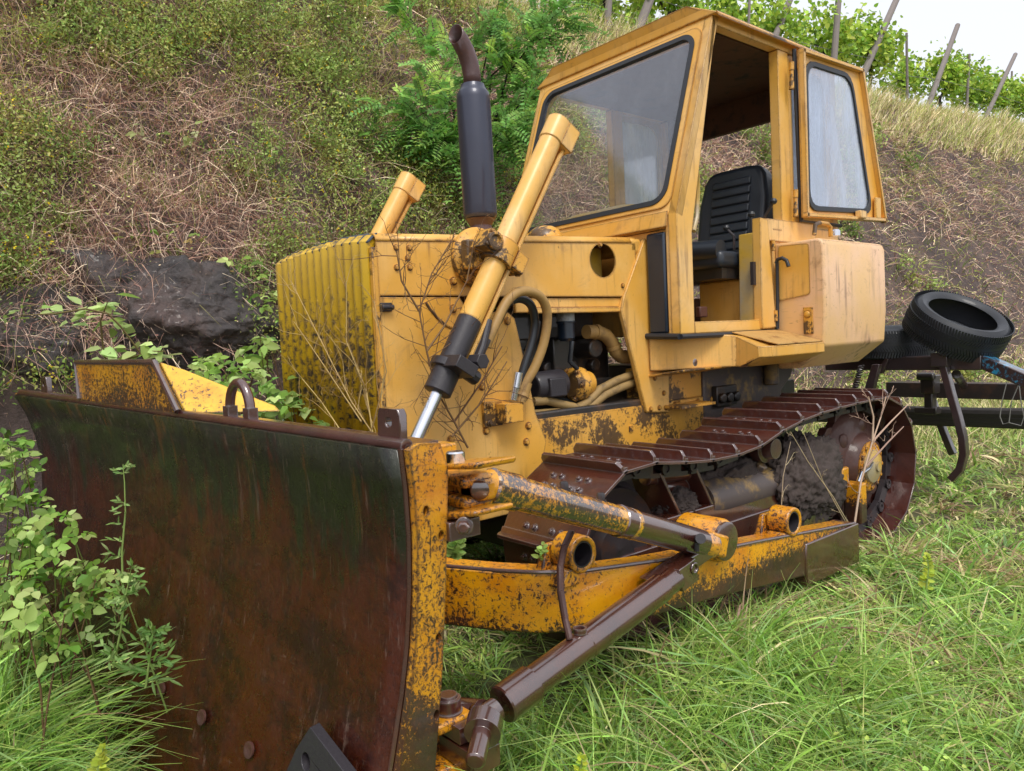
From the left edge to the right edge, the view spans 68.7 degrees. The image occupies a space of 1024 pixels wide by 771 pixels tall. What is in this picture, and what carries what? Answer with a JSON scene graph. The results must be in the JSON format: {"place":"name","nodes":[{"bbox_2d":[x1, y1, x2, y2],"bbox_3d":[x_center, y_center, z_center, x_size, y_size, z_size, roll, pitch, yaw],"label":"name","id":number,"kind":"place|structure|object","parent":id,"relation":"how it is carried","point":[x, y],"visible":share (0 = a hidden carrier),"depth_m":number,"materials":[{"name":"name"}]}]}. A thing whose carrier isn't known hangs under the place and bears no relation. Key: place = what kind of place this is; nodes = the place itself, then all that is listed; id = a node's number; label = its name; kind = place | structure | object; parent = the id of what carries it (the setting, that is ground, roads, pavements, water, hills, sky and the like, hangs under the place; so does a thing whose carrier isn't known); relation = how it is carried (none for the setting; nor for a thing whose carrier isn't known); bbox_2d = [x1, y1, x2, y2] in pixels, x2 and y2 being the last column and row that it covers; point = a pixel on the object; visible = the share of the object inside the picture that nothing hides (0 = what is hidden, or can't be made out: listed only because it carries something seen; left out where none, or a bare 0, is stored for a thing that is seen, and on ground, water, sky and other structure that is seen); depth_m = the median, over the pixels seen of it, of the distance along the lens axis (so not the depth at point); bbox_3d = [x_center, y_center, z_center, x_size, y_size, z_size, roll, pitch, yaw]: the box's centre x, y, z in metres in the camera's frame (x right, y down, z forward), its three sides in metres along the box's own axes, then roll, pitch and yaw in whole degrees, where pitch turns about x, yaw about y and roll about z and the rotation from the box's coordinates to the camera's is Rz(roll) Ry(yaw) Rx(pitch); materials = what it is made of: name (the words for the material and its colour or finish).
{"place":"outdoors","nodes":[
{"label":"outdoors","id":0,"kind":"place"},
{"bbox_2d":[0,0,1023,588],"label":"hillside","id":1,"kind":"structure","parent":0,"point":[16,418],"depth_m":6.52,"materials":[{"name":"soil"}]},
{"bbox_2d":[0,282,97,382],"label":"rock outcrop","id":2,"kind":"object","parent":1,"relation":"on","point":[45,342],"visible":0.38,"depth_m":4.48,"materials":[{"name":"grey stone"}]},
{"bbox_2d":[25,230,77,280],"bbox_3d":[-3.058,-0.580,5.003,1.140,0.887,0.726,-6,4,-40],"label":"rock outcrop","id":3,"kind":"object","parent":1,"relation":"on","point":[51,254],"visible":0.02,"depth_m":4.78,"materials":[{"name":"grey stone"}]},
{"bbox_2d":[7,293,181,362],"bbox_3d":[-2.157,-0.264,3.840,0.902,0.417,0.399,-3,3,-12],"label":"leafy shoot","id":4,"kind":"object","parent":1,"relation":"on","point":[110,352],"visible":0.84,"depth_m":3.89,"materials":[{"name":"green plant"}]},
{"bbox_2d":[52,245,139,342],"bbox_3d":[-2.706,-0.518,5.118,0.973,0.863,0.848,-1,4,25],"label":"rock outcrop","id":5,"kind":"object","parent":1,"relation":"on","point":[106,265],"visible":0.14,"depth_m":4.75,"materials":[{"name":"grey stone"}]},
{"bbox_2d":[125,118,201,178],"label":"bramble bush","id":6,"kind":"object","parent":1,"relation":"on","point":[132,134],"visible":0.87,"depth_m":5.50,"materials":[{"name":"brown plant"}]},
{"bbox_2d":[111,227,233,341],"bbox_3d":[-2.227,-0.396,5.058,0.739,1.403,0.560,-5,4,-32],"label":"bramble bush","id":7,"kind":"object","parent":1,"relation":"on","point":[175,248],"visible":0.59,"depth_m":5.08,"materials":[{"name":"green plant"}]},
{"bbox_2d":[119,255,280,377],"bbox_3d":[-2.128,-0.364,5.303,1.274,1.059,0.915,-6,4,-40],"label":"rock outcrop","id":8,"kind":"object","parent":1,"relation":"on","point":[185,313],"visible":0.54,"depth_m":4.89,"materials":[{"name":"grey stone"}]},
{"bbox_2d":[216,251,282,397],"bbox_3d":[-1.843,-0.432,5.312,0.493,1.143,0.568,-4,4,-15],"label":"bramble bush","id":9,"kind":"object","parent":1,"relation":"on","point":[228,263],"visible":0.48,"depth_m":5.18,"materials":[{"name":"green plant"}]},
{"bbox_2d":[349,0,610,203],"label":"robinia sapling","id":10,"kind":"object","parent":1,"relation":"on","point":[509,131],"visible":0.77,"depth_m":7.07,"materials":[{"name":"green plant"}]},
{"bbox_2d":[0,1,966,387],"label":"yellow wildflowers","id":11,"kind":"object","parent":1,"relation":"on","point":[264,143],"visible":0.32,"depth_m":5.97,"materials":[{"name":"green plant"}]},
{"bbox_2d":[0,0,1023,594],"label":"dry undergrowth","id":12,"kind":"object","parent":1,"relation":"on","point":[1010,132],"visible":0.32,"depth_m":6.26,"materials":[{"name":"brown plant"}]},
{"bbox_2d":[0,0,1023,404],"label":"green weeds","id":13,"kind":"object","parent":1,"relation":"on","point":[232,22],"visible":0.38,"depth_m":6.13,"materials":[{"name":"green plant"}]},
{"bbox_2d":[563,0,613,23],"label":"grapevine","id":14,"kind":"object","parent":1,"relation":"on","point":[595,3],"visible":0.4,"depth_m":12.50,"materials":[{"name":"green plant"}]},
{"bbox_2d":[568,0,635,31],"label":"grapevine","id":15,"kind":"object","parent":1,"relation":"on","point":[613,8],"visible":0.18,"depth_m":15.15,"materials":[{"name":"green plant"}]},
{"bbox_2d":[604,0,611,32],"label":"vineyard post","id":16,"kind":"object","parent":1,"relation":"on","point":[608,10],"visible":0.34,"depth_m":12.34,"materials":[{"name":"grey wood"}]},
{"bbox_2d":[601,0,661,30],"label":"grapevine","id":17,"kind":"object","parent":1,"relation":"on","point":[633,5],"visible":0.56,"depth_m":13.34,"materials":[{"name":"green plant"}]},
{"bbox_2d":[617,0,664,29],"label":"grapevine","id":18,"kind":"object","parent":1,"relation":"on","point":[637,12],"visible":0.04,"depth_m":16.06,"materials":[{"name":"green plant"}]},
{"bbox_2d":[633,0,653,29],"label":"vineyard post","id":19,"kind":"object","parent":1,"relation":"on","point":[645,10],"visible":0.47,"depth_m":12.90,"materials":[{"name":"grey wood"}]},
{"bbox_2d":[630,0,709,21],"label":"grapevine","id":20,"kind":"object","parent":1,"relation":"on","point":[669,8],"visible":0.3,"depth_m":14.19,"materials":[{"name":"green plant"}]},
{"bbox_2d":[691,0,769,26],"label":"grapevine","id":21,"kind":"object","parent":1,"relation":"on","point":[733,7],"visible":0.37,"depth_m":15.41,"materials":[{"name":"green plant"}]},
{"bbox_2d":[747,0,750,22],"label":"vineyard post","id":22,"kind":"object","parent":1,"relation":"on","point":[749,10],"visible":0.72,"depth_m":15.48,"materials":[{"name":"grey wood"}]},
{"bbox_2d":[742,0,813,46],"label":"grapevine","id":23,"kind":"object","parent":1,"relation":"on","point":[775,14],"visible":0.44,"depth_m":16.48,"materials":[{"name":"green plant"}]},
{"bbox_2d":[773,0,792,34],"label":"vineyard post","id":24,"kind":"object","parent":1,"relation":"on","point":[777,27],"visible":0.46,"depth_m":16.21,"materials":[{"name":"grey wood"}]},
{"bbox_2d":[794,0,867,87],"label":"grapevine","id":25,"kind":"object","parent":1,"relation":"on","point":[826,23],"visible":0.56,"depth_m":17.82,"materials":[{"name":"green plant"}]},
{"bbox_2d":[831,0,841,58],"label":"vineyard post","id":26,"kind":"object","parent":1,"relation":"on","point":[835,38],"visible":0.71,"depth_m":17.37,"materials":[{"name":"grey wood"}]},
{"bbox_2d":[845,2,907,92],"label":"grapevine","id":27,"kind":"object","parent":1,"relation":"on","point":[887,48],"visible":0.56,"depth_m":19.40,"materials":[{"name":"green plant"}]},
{"bbox_2d":[862,0,898,76],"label":"vineyard post","id":28,"kind":"object","parent":1,"relation":"on","point":[875,46],"visible":0.68,"depth_m":19.15,"materials":[{"name":"grey wood"}]},
{"bbox_2d":[874,49,933,103],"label":"grapevine","id":29,"kind":"object","parent":1,"relation":"on","point":[915,82],"visible":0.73,"depth_m":21.47,"materials":[{"name":"green plant"}]},
{"bbox_2d":[905,33,908,100],"bbox_3d":[10.713,-8.431,20.324,0.078,2.196,0.067,-6,4,-40],"label":"vineyard post","id":30,"kind":"object","parent":1,"relation":"on","point":[906,57],"visible":0.75,"depth_m":20.29,"materials":[{"name":"grey wood"}]},
{"bbox_2d":[926,23,959,105],"bbox_3d":[12.442,-9.119,21.749,2.732,3.288,0.150,-6,4,-40],"label":"vineyard post","id":31,"kind":"object","parent":1,"relation":"on","point":[944,61],"visible":0.77,"depth_m":21.80,"materials":[{"name":"grey wood"}]},
{"bbox_2d":[919,37,977,110],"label":"grapevine","id":32,"kind":"object","parent":1,"relation":"on","point":[956,72],"visible":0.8,"depth_m":22.86,"materials":[{"name":"green plant"}]},
{"bbox_2d":[965,54,970,112],"bbox_3d":[14.014,-9.047,23.058,0.422,2.318,0.076,-6,4,-40],"label":"vineyard post","id":33,"kind":"object","parent":1,"relation":"on","point":[967,90],"visible":0.64,"depth_m":23.04,"materials":[{"name":"grey wood"}]},
{"bbox_2d":[950,55,996,116],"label":"grapevine","id":34,"kind":"object","parent":1,"relation":"on","point":[977,97],"visible":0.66,"depth_m":24.67,"materials":[{"name":"green plant"}]},
{"bbox_2d":[969,65,1021,118],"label":"grapevine","id":35,"kind":"object","parent":1,"relation":"on","point":[1001,102],"visible":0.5,"depth_m":25.76,"materials":[{"name":"green plant"}]},
{"bbox_2d":[984,52,1017,117],"bbox_3d":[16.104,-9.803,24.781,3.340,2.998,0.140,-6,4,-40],"label":"vineyard post","id":36,"kind":"object","parent":1,"relation":"on","point":[1001,84],"visible":0.77,"depth_m":24.81,"materials":[{"name":"grey wood"}]},
{"bbox_2d":[578,0,1022,116],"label":"trellis wire","id":37,"kind":"object","parent":36,"relation":"attached to","point":[869,76],"visible":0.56,"depth_m":20.53,"materials":[{"name":"grey metal"}]},
{"bbox_2d":[662,1,1022,103],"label":"trellis wire","id":38,"kind":"object","parent":36,"relation":"attached to","point":[881,62],"visible":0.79,"depth_m":19.71,"materials":[{"name":"grey metal"}]},
{"bbox_2d":[994,73,1023,121],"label":"grapevine","id":39,"kind":"object","parent":1,"relation":"on","point":[1019,90],"visible":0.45,"depth_m":27.07,"materials":[{"name":"green plant"}]},
{"bbox_2d":[0,378,1023,770],"bbox_3d":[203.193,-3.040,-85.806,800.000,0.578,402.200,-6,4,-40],"label":"ground","id":40,"kind":"structure","parent":0,"point":[554,641],"depth_m":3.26,"materials":[{"name":"green plant"}]},
{"bbox_2d":[0,427,167,770],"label":"bramble bush","id":41,"kind":"object","parent":40,"relation":"on","point":[26,621],"visible":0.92,"depth_m":2.74,"materials":[{"name":"green plant"}]},
{"bbox_2d":[87,743,109,770],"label":"tall weed","id":42,"kind":"object","parent":40,"relation":"on","point":[99,759],"visible":1,"depth_m":2.00,"materials":[{"name":"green plant"}]},
{"bbox_2d":[74,558,152,671],"bbox_3d":[-1.258,0.728,2.333,0.201,0.379,0.205,0,4,37],"label":"tall weed","id":43,"kind":"object","parent":40,"relation":"on","point":[108,651],"visible":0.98,"depth_m":2.35,"materials":[{"name":"green plant"}]},
{"bbox_2d":[99,460,148,593],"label":"tall weed","id":44,"kind":"object","parent":40,"relation":"on","point":[128,465],"visible":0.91,"depth_m":2.50,"materials":[{"name":"green plant"}]},
{"bbox_2d":[99,618,186,695],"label":"tall weed","id":45,"kind":"object","parent":40,"relation":"on","point":[147,633],"visible":1,"depth_m":2.19,"materials":[{"name":"green plant"}]},
{"bbox_2d":[188,335,329,425],"bbox_3d":[-1.220,0.560,3.633,0.672,1.624,1.631,-4,4,-25],"label":"bramble bush","id":46,"kind":"object","parent":40,"relation":"on","point":[273,396],"visible":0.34,"depth_m":3.91,"materials":[{"name":"green plant"}]},
{"bbox_2d":[252,235,416,431],"bbox_3d":[-0.725,-0.137,2.936,0.200,0.875,1.130,-6,4,-40],"label":"dry weed","id":47,"kind":"object","parent":40,"relation":"on","point":[357,371],"visible":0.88,"depth_m":2.81,"materials":[{"name":"beige plant"}]},
{"bbox_2d":[447,538,465,559],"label":"tall weed","id":48,"kind":"object","parent":40,"relation":"on","point":[455,551],"visible":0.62,"depth_m":2.34,"materials":[{"name":"green plant"}]},
{"bbox_2d":[9,6,917,770],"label":"bulldozer","id":49,"kind":"object","parent":40,"relation":"on","point":[311,588],"visible":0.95,"depth_m":3.12,"materials":[{"name":"yellow paint"}]},
{"bbox_2d":[343,213,537,459],"bbox_3d":[-0.235,-0.165,2.972,0.824,1.090,0.293,-6,4,-40],"label":"dry weed","id":50,"kind":"object","parent":49,"relation":"attached to","point":[419,310],"visible":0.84,"depth_m":2.97,"materials":[{"name":"brown plant"}]},
{"bbox_2d":[556,530,574,640],"bbox_3d":[0.169,0.625,2.359,0.050,0.318,0.137,-2,4,14],"label":"hose","id":51,"kind":"object","parent":49,"relation":"on","point":[560,583],"visible":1,"depth_m":2.32,"materials":[{"name":"black rubber"}]},
{"bbox_2d":[650,485,701,512],"bbox_3d":[0.757,0.546,3.435,0.300,0.184,0.189,-6,4,-40],"label":"soil pile","id":52,"kind":"object","parent":49,"relation":"on","point":[685,499],"visible":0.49,"depth_m":3.37,"materials":[{"name":"grey soil"}]},
{"bbox_2d":[699,456,767,479],"bbox_3d":[1.091,0.500,3.758,0.797,0.284,0.217,-6,4,-40],"label":"soil pile","id":53,"kind":"object","parent":49,"relation":"on","point":[742,467],"visible":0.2,"depth_m":3.67,"materials":[{"name":"soil"}]},
{"bbox_2d":[767,430,847,525],"bbox_3d":[1.556,0.533,4.060,0.826,0.583,0.301,-6,4,-40],"label":"soil pile","id":54,"kind":"object","parent":49,"relation":"on","point":[807,494],"visible":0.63,"depth_m":3.93,"materials":[{"name":"soil"}]},
{"bbox_2d":[531,541,547,559],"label":"tall weed","id":55,"kind":"object","parent":40,"relation":"on","point":[540,550],"visible":1,"depth_m":2.55,"materials":[{"name":"green plant"}]},
{"bbox_2d":[573,752,588,770],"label":"tall weed","id":56,"kind":"object","parent":40,"relation":"on","point":[582,759],"visible":1,"depth_m":1.80,"materials":[{"name":"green plant"}]},
{"bbox_2d":[781,429,847,520],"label":"dry weed","id":57,"kind":"object","parent":40,"relation":"on","point":[817,475],"visible":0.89,"depth_m":3.62,"materials":[{"name":"beige plant"}]},
{"bbox_2d":[847,382,913,521],"bbox_3d":[1.998,0.356,4.066,0.877,0.750,0.119,-6,4,-40],"label":"dry weed","id":58,"kind":"object","parent":40,"relation":"on","point":[873,439],"visible":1,"depth_m":3.98,"materials":[{"name":"beige plant"}]},
{"bbox_2d":[825,353,1023,481],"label":"plough frame","id":59,"kind":"object","parent":40,"relation":"on","point":[930,388],"visible":0.92,"depth_m":5.21,"materials":[{"name":"metal"}]},
{"bbox_2d":[862,325,935,359],"bbox_3d":[2.736,-0.319,5.469,0.630,0.212,0.630,-2,6,13],"label":"tyre","id":60,"kind":"object","parent":59,"relation":"on","point":[898,341],"visible":0.34,"depth_m":5.18,"materials":[{"name":"rubber"}]},
{"bbox_2d":[815,406,1023,428],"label":"metal bar","id":61,"kind":"object","parent":59,"relation":"on","point":[981,417],"visible":0.32,"depth_m":5.85,"materials":[{"name":"black metal"}]},
{"bbox_2d":[902,289,1014,362],"bbox_3d":[2.992,-0.405,5.042,0.640,0.222,0.640,-4,37,-17],"label":"tyre","id":62,"kind":"object","parent":59,"relation":"on","point":[958,327],"visible":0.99,"depth_m":4.92,"materials":[{"name":"rubber"}]},
{"bbox_2d":[999,381,1023,425],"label":"wire loop","id":63,"kind":"object","parent":59,"relation":"hanging from","point":[1011,405],"visible":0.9,"depth_m":5.40,"materials":[{"name":"grey metal"}]},
{"bbox_2d":[918,552,935,589],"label":"tall weed","id":64,"kind":"object","parent":40,"relation":"on","point":[930,570],"visible":0.99,"depth_m":3.20,"materials":[{"name":"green plant"}]},
{"bbox_2d":[522,0,1023,122],"label":"sky","id":65,"kind":"structure","parent":0,"point":[994,28],"materials":[{"name":"white"}]},
{"bbox_2d":[789,294,1023,468],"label":"pale dry grass","id":66,"kind":"structure","parent":0,"point":[972,402],"depth_m":8.32,"materials":[{"name":"plant"}]}
]}

